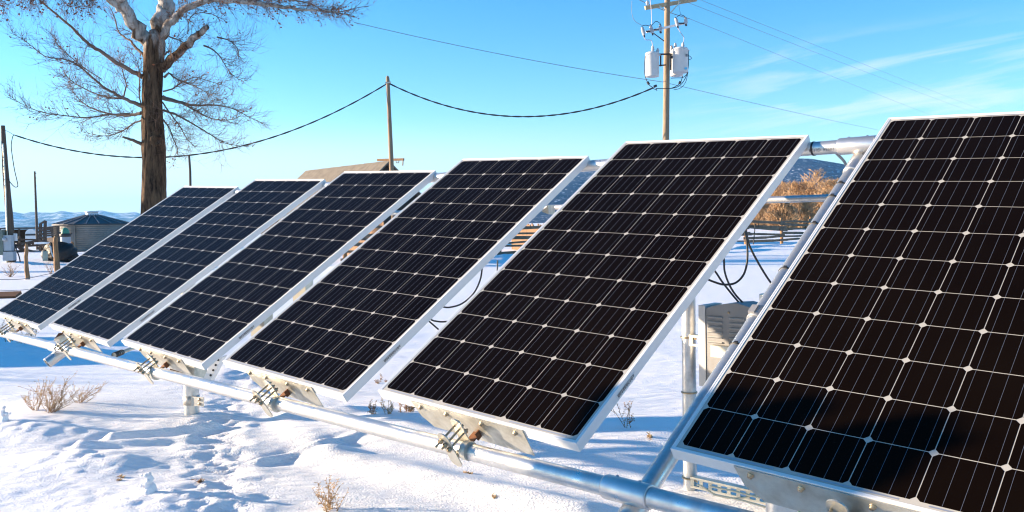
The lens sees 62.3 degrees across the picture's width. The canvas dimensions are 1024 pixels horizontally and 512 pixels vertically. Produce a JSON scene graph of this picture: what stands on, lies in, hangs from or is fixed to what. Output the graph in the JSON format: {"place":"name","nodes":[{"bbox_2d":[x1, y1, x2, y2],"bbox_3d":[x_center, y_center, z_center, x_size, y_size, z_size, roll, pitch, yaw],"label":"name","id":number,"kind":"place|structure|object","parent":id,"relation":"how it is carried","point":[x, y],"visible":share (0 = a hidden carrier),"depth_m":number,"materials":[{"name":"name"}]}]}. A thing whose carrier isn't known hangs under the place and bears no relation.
{"place":"outdoors","nodes":[
{"label":"outdoors","id":0,"kind":"place"},
{"bbox_2d":[0,211,139,229],"bbox_3d":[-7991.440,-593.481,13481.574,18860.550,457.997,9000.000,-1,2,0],"label":"hills","id":1,"kind":"structure","parent":0,"point":[24,219],"depth_m":11865.73,"materials":[{"name":"white snow"}]},
{"bbox_2d":[0,223,805,511],"bbox_3d":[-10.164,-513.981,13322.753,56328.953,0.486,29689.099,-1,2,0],"label":"snow ground","id":2,"kind":"structure","parent":0,"point":[237,455],"depth_m":5.65,"materials":[{"name":"white snow"}]},
{"bbox_2d":[0,406,10,421],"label":"snow clump","id":3,"kind":"object","parent":2,"relation":"on","point":[4,415],"visible":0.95,"depth_m":6.30,"materials":[{"name":"white snow"}]},
{"bbox_2d":[4,262,16,276],"bbox_3d":[-17.345,0.460,29.342,0.442,0.573,0.546,-1,2,11],"label":"dry weed","id":4,"kind":"object","parent":2,"relation":"on","point":[10,273],"visible":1,"depth_m":29.24,"materials":[{"name":"brown plant"}]},
{"bbox_2d":[0,125,20,262],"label":"service pole","id":5,"kind":"object","parent":2,"relation":"on","point":[8,239],"visible":0.96,"depth_m":36.88,"materials":[{"name":"brown wood"}]},
{"bbox_2d":[0,291,21,298],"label":"timber beam","id":6,"kind":"structure","parent":2,"relation":"on","point":[9,294],"depth_m":19.14,"materials":[{"name":"brown wood"}]},
{"bbox_2d":[0,273,52,279],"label":"fence wire","id":7,"kind":"object","parent":2,"relation":"on","point":[24,278],"visible":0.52,"depth_m":20.55,"materials":[{"name":"grey"}]},
{"bbox_2d":[0,227,53,242],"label":"pole shed","id":8,"kind":"structure","parent":2,"relation":"on","point":[20,231],"depth_m":114.91,"materials":[{"name":"wood"}]},
{"bbox_2d":[24,244,29,278],"bbox_3d":[-15.893,0.296,27.745,0.165,1.407,0.169,-1,2,0],"label":"fence post","id":9,"kind":"object","parent":2,"relation":"on","point":[26,270],"visible":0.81,"depth_m":27.68,"materials":[{"name":"orange wood"}]},
{"bbox_2d":[15,236,52,251],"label":"corral fence","id":10,"kind":"object","parent":2,"relation":"on","point":[20,245],"visible":0.4,"depth_m":66.89,"materials":[{"name":"brown wood"}]},
{"bbox_2d":[21,376,47,410],"bbox_3d":[-3.797,1.111,6.758,0.234,0.275,0.272,-1,2,0],"label":"dry weed","id":11,"kind":"object","parent":2,"relation":"on","point":[30,404],"visible":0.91,"depth_m":6.74,"materials":[{"name":"brown plant"}]},
{"bbox_2d":[34,171,38,249],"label":"wooden pole","id":12,"kind":"object","parent":2,"relation":"on","point":[36,218],"visible":0.88,"depth_m":72.93,"materials":[{"name":"brown wood"}]},
{"bbox_2d":[25,229,50,244],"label":"stock trailer","id":13,"kind":"object","parent":2,"relation":"on","point":[30,233],"visible":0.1,"depth_m":91.96,"materials":[{"name":"white paint"}]},
{"bbox_2d":[42,251,47,260],"bbox_3d":[-20.276,-0.007,36.791,0.220,0.430,0.220,-1,2,0],"label":"pale barrel","id":14,"kind":"object","parent":2,"relation":"on","point":[45,255],"visible":1,"depth_m":36.71,"materials":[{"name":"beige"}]},
{"bbox_2d":[34,220,59,250],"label":"loading chute","id":15,"kind":"object","parent":2,"relation":"on","point":[54,231],"visible":0.91,"depth_m":61.88,"materials":[{"name":"grey wood"}]},
{"bbox_2d":[18,373,89,412],"bbox_3d":[-3.627,1.086,6.699,0.506,0.328,0.369,-3,3,-35],"label":"dry weed","id":16,"kind":"object","parent":2,"relation":"on","point":[58,401],"visible":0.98,"depth_m":6.69,"materials":[{"name":"brown plant"}]},
{"bbox_2d":[53,236,59,271],"bbox_3d":[-16.875,0.067,31.392,0.271,1.641,0.236,-1,2,0],"label":"fence post","id":17,"kind":"object","parent":2,"relation":"on","point":[56,255],"visible":0.76,"depth_m":31.30,"materials":[{"name":"orange wood"}]},
{"bbox_2d":[41,242,78,261],"bbox_3d":[-20.158,-0.148,37.800,1.537,1.002,1.101,0,2,26],"label":"black heap","id":18,"kind":"object","parent":2,"relation":"on","point":[68,252],"visible":0.55,"depth_m":37.50,"materials":[{"name":"black plastic"}]},
{"bbox_2d":[59,227,71,242],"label":"domed tank","id":19,"kind":"object","parent":2,"relation":"on","point":[65,235],"visible":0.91,"depth_m":49.76,"materials":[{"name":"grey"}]},
{"bbox_2d":[62,376,106,402],"bbox_3d":[-3.488,1.093,6.924,0.306,0.262,0.273,-2,2,-14],"label":"dry weed","id":20,"kind":"object","parent":2,"relation":"on","point":[82,393],"visible":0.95,"depth_m":6.96,"materials":[{"name":"brown plant"}]},
{"bbox_2d":[51,211,128,250],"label":"grain bin","id":21,"kind":"object","parent":2,"relation":"on","point":[89,230],"visible":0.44,"depth_m":64.37,"materials":[{"name":"metal"}]},
{"bbox_2d":[139,472,157,494],"bbox_3d":[-1.987,1.265,4.633,0.101,0.171,0.102,-1,2,0],"label":"snow clump","id":22,"kind":"object","parent":2,"relation":"on","point":[149,485],"visible":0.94,"depth_m":4.62,"materials":[{"name":"white snow"}]},
{"bbox_2d":[0,0,375,214],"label":"cottonwood tree","id":23,"kind":"object","parent":2,"relation":"on","point":[156,64],"visible":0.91,"depth_m":32.56,"materials":[{"name":"brown plant"}]},
{"bbox_2d":[188,156,191,185],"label":"wooden pole","id":24,"kind":"object","parent":2,"relation":"on","point":[190,179],"visible":0.28,"depth_m":69.92,"materials":[{"name":"brown wood"}]},
{"bbox_2d":[312,475,348,511],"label":"dry weed","id":25,"kind":"object","parent":2,"relation":"on","point":[329,504],"visible":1,"depth_m":4.43,"materials":[{"name":"beige plant"}]},
{"bbox_2d":[261,158,420,233],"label":"barn","id":26,"kind":"structure","parent":2,"relation":"on","point":[329,174],"depth_m":57.35,"materials":[{"name":"beige wood"}]},
{"bbox_2d":[347,222,383,255],"bbox_3d":[-6.377,-0.633,36.459,0.124,1.835,5.723,-2,2,-27],"label":"board fence","id":27,"kind":"object","parent":2,"relation":"on","point":[371,232],"visible":0.02,"depth_m":35.41,"materials":[{"name":"beige wood"}]},
{"bbox_2d":[367,399,377,413],"bbox_3d":[-1.066,1.158,6.452,0.083,0.144,0.142,-1,2,-7],"label":"dry weed","id":28,"kind":"object","parent":2,"relation":"on","point":[370,410],"visible":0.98,"depth_m":6.42,"materials":[{"name":"brown plant"}]},
{"bbox_2d":[374,374,386,383],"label":"dry weed","id":29,"kind":"object","parent":2,"relation":"on","point":[377,382],"visible":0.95,"depth_m":8.09,"materials":[{"name":"brown plant"}]},
{"bbox_2d":[380,397,393,413],"bbox_3d":[-0.940,1.129,6.379,0.123,0.166,0.088,-1,2,13],"label":"dry weed","id":30,"kind":"object","parent":2,"relation":"on","point":[390,408],"visible":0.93,"depth_m":6.38,"materials":[{"name":"brown plant"}]},
{"bbox_2d":[385,76,394,218],"bbox_3d":[-5.112,-3.574,35.971,0.241,8.176,0.558,-3,3,-40],"label":"wooden pole","id":31,"kind":"object","parent":2,"relation":"on","point":[390,138],"visible":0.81,"depth_m":35.92,"materials":[{"name":"brown wood"}]},
{"bbox_2d":[13,84,385,157],"bbox_3d":[-13.506,-5.754,36.524,16.590,2.978,0.037,-1,2,3],"label":"service cable","id":32,"kind":"object","parent":31,"relation":"hanging from","point":[213,151],"visible":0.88,"depth_m":36.50,"materials":[{"name":"black plastic"}]},
{"bbox_2d":[398,403,414,411],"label":"dry weed","id":33,"kind":"object","parent":2,"relation":"on","point":[409,408],"visible":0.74,"depth_m":6.48,"materials":[{"name":"brown plant"}]},
{"bbox_2d":[0,135,876,511],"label":"panel rack","id":34,"kind":"object","parent":2,"relation":"on","point":[646,493],"visible":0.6,"depth_m":3.16,"materials":[{"name":"metal"}]},
{"bbox_2d":[0,186,238,341],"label":"solar panel","id":35,"kind":"object","parent":34,"relation":"on","point":[44,303],"visible":0.97,"depth_m":7.07,"materials":[{"name":"glass"}]},
{"bbox_2d":[49,179,325,359],"bbox_3d":[-2.381,0.030,6.221,0.994,0.160,2.143,5,39,42],"label":"solar panel","id":36,"kind":"object","parent":34,"relation":"on","point":[122,305],"visible":0.98,"depth_m":6.10,"materials":[{"name":"grey"}]},
{"bbox_2d":[121,170,436,383],"bbox_3d":[-1.454,0.054,5.322,0.994,0.160,2.143,5,39,42],"label":"solar panel","id":37,"kind":"object","parent":34,"relation":"on","point":[211,318],"visible":0.98,"depth_m":5.19,"materials":[{"name":"grey"}]},
{"bbox_2d":[223,156,589,416],"bbox_3d":[-0.530,0.066,4.414,0.994,0.160,2.143,5,39,42],"label":"solar panel","id":38,"kind":"object","parent":34,"relation":"on","point":[351,325],"visible":0.98,"depth_m":4.27,"materials":[{"name":"grey"}]},
{"bbox_2d":[443,269,482,307],"bbox_3d":[-0.354,0.141,5.097,0.387,0.346,0.018,-1,2,-2],"label":"power cable","id":39,"kind":"object","parent":38,"relation":"attached to","point":[466,300],"visible":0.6,"depth_m":5.10,"materials":[{"name":"black plastic"}]},
{"bbox_2d":[378,135,809,466],"bbox_3d":[0.378,0.075,3.545,0.994,0.160,2.143,5,39,42],"label":"solar panel","id":40,"kind":"object","parent":34,"relation":"on","point":[555,329],"visible":0.96,"depth_m":3.37,"materials":[{"name":"grey"}]},
{"bbox_2d":[708,230,748,285],"bbox_3d":[0.987,-0.029,4.100,0.316,0.346,0.024,-1,2,0],"label":"power cable","id":41,"kind":"object","parent":40,"relation":"attached to","point":[745,269],"visible":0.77,"depth_m":4.10,"materials":[{"name":"black plastic"}]},
{"bbox_2d":[746,230,770,282],"bbox_3d":[1.217,0.001,4.149,0.216,0.418,0.013,-1,2,4],"label":"power cable","id":42,"kind":"object","parent":40,"relation":"attached to","point":[760,266],"visible":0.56,"depth_m":4.15,"materials":[{"name":"black plastic"}]},
{"bbox_2d":[835,154,846,165],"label":"grey cable","id":43,"kind":"object","parent":34,"relation":"attached to","point":[842,159],"visible":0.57,"depth_m":3.73,"materials":[{"name":"grey plastic"}]},
{"bbox_2d":[670,111,1023,511],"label":"solar panel","id":44,"kind":"object","parent":34,"relation":"on","point":[875,363],"visible":1,"depth_m":2.47,"materials":[{"name":"grey"}]},
{"bbox_2d":[511,223,543,249],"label":"board fence","id":45,"kind":"object","parent":2,"relation":"on","point":[524,230],"visible":0.29,"depth_m":42.60,"materials":[{"name":"beige wood"}]},
{"bbox_2d":[281,194,828,504],"bbox_3d":[0.208,0.573,5.353,7.700,1.793,0.105,1,3,44],"label":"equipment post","id":46,"kind":"object","parent":2,"relation":"on","point":[691,478],"visible":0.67,"depth_m":4.59,"materials":[{"name":"metal"}]},
{"bbox_2d":[697,484,756,498],"bbox_3d":[1.142,1.194,4.300,0.407,0.084,0.013,-1,2,0],"label":"pale cable","id":47,"kind":"object","parent":46,"relation":"hanging from","point":[706,489],"visible":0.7,"depth_m":4.30,"materials":[{"name":"beige plastic"}]},
{"bbox_2d":[698,301,757,385],"bbox_3d":[1.148,0.467,4.430,0.312,0.455,0.220,1,3,44],"label":"inverter","id":48,"kind":"object","parent":46,"relation":"attached to","point":[720,325],"visible":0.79,"depth_m":4.42,"materials":[{"name":"grey metal"}]},
{"bbox_2d":[715,270,738,301],"bbox_3d":[1.103,0.130,4.450,0.260,0.331,0.011,-1,2,3],"label":"power cable","id":49,"kind":"object","parent":48,"relation":"attached to","point":[727,288],"visible":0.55,"depth_m":4.45,"materials":[{"name":"black plastic"}]},
{"bbox_2d":[723,258,742,301],"bbox_3d":[1.156,0.102,4.398,0.168,0.379,0.015,-1,2,5],"label":"power cable","id":50,"kind":"object","parent":48,"relation":"attached to","point":[732,290],"visible":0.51,"depth_m":4.40,"materials":[{"name":"black plastic"}]},
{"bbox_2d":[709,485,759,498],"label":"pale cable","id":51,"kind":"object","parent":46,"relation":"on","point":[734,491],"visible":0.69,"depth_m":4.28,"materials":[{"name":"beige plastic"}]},
{"bbox_2d":[340,217,811,260],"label":"rail fence","id":52,"kind":"object","parent":2,"relation":"on","point":[781,228],"visible":0.13,"depth_m":48.08,"materials":[{"name":"orange wood"}]},
{"bbox_2d":[611,401,634,427],"bbox_3d":[0.774,1.106,5.921,0.204,0.212,0.106,1,3,38],"label":"dry weed","id":53,"kind":"object","parent":2,"relation":"on","point":[628,415],"visible":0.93,"depth_m":5.88,"materials":[{"name":"plant"}]},
{"bbox_2d":[631,0,696,139],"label":"utility pole","id":54,"kind":"object","parent":2,"relation":"on","point":[676,61],"visible":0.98,"depth_m":33.76,"materials":[{"name":"brown wood"}]},
{"bbox_2d":[355,22,660,81],"bbox_3d":[0.009,-8.104,33.799,12.312,2.286,0.020,-1,2,-7],"label":"power wire","id":55,"kind":"object","parent":54,"relation":"hanging from","point":[506,55],"visible":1,"depth_m":33.77,"materials":[{"name":"grey metal"}]},
{"bbox_2d":[390,83,653,116],"bbox_3d":[0.181,-6.548,34.816,11.165,1.753,0.039,-1,2,13],"label":"service cable","id":56,"kind":"object","parent":54,"relation":"attached to","point":[521,116],"visible":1,"depth_m":34.81,"materials":[{"name":"black plastic"}]},
{"bbox_2d":[672,84,876,129],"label":"power wire","id":57,"kind":"object","parent":54,"relation":"attached to","point":[764,105],"visible":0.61,"depth_m":47.37,"materials":[{"name":"grey"}]},
{"bbox_2d":[691,19,932,115],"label":"power wire","id":58,"kind":"object","parent":54,"relation":"attached to","point":[787,58],"visible":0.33,"depth_m":49.99,"materials":[{"name":"grey metal"}]},
{"bbox_2d":[690,3,974,112],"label":"power wire","id":59,"kind":"object","parent":54,"relation":"attached to","point":[800,46],"visible":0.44,"depth_m":47.33,"materials":[{"name":"grey metal"}]},
{"bbox_2d":[701,0,984,110],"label":"power wire","id":60,"kind":"object","parent":54,"relation":"attached to","point":[808,42],"visible":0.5,"depth_m":47.71,"materials":[{"name":"grey"}]},
{"bbox_2d":[713,494,765,507],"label":"pale cable","id":61,"kind":"object","parent":2,"relation":"on","point":[745,501],"visible":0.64,"depth_m":4.26,"materials":[{"name":"beige plastic"}]},
{"bbox_2d":[751,203,770,224],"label":"willow tree","id":62,"kind":"object","parent":2,"relation":"on","point":[759,216],"visible":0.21,"depth_m":148.26,"materials":[{"name":"brown plant"}]},
{"bbox_2d":[765,187,785,211],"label":"willow tree","id":63,"kind":"object","parent":2,"relation":"on","point":[775,192],"visible":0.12,"depth_m":156.28,"materials":[{"name":"brown plant"}]},
{"bbox_2d":[763,194,799,227],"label":"willow tree","id":64,"kind":"object","parent":2,"relation":"on","point":[778,211],"visible":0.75,"depth_m":108.90,"materials":[{"name":"brown plant"}]},
{"bbox_2d":[777,179,799,193],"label":"willow tree","id":65,"kind":"object","parent":2,"relation":"on","point":[781,187],"visible":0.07,"depth_m":158.82,"materials":[{"name":"brown plant"}]},
{"bbox_2d":[775,181,814,203],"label":"willow tree","id":66,"kind":"object","parent":2,"relation":"on","point":[792,186],"visible":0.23,"depth_m":151.91,"materials":[{"name":"brown plant"}]},
{"bbox_2d":[789,202,819,227],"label":"willow tree","id":67,"kind":"object","parent":2,"relation":"on","point":[804,208],"visible":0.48,"depth_m":116.70,"materials":[{"name":"brown plant"}]},
{"bbox_2d":[786,168,831,195],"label":"willow tree","id":68,"kind":"object","parent":2,"relation":"on","point":[810,187],"visible":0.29,"depth_m":149.53,"materials":[{"name":"brown plant"}]},
{"bbox_2d":[809,189,830,213],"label":"willow tree","id":69,"kind":"object","parent":2,"relation":"on","point":[820,203],"visible":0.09,"depth_m":121.34,"materials":[{"name":"brown plant"}]},
{"bbox_2d":[812,178,838,193],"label":"willow tree","id":70,"kind":"object","parent":2,"relation":"on","point":[828,184],"visible":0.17,"depth_m":143.57,"materials":[{"name":"brown plant"}]},
{"bbox_2d":[0,0,1023,213],"label":"sky","id":71,"kind":"structure","parent":0,"point":[970,52],"materials":[{"name":"blue"}]},
{"bbox_2d":[529,158,844,222],"bbox_3d":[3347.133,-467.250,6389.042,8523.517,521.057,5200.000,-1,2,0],"label":"mountain","id":72,"kind":"structure","parent":0,"point":[800,167],"depth_m":5328.46,"materials":[{"name":"white snow"}]}
]}

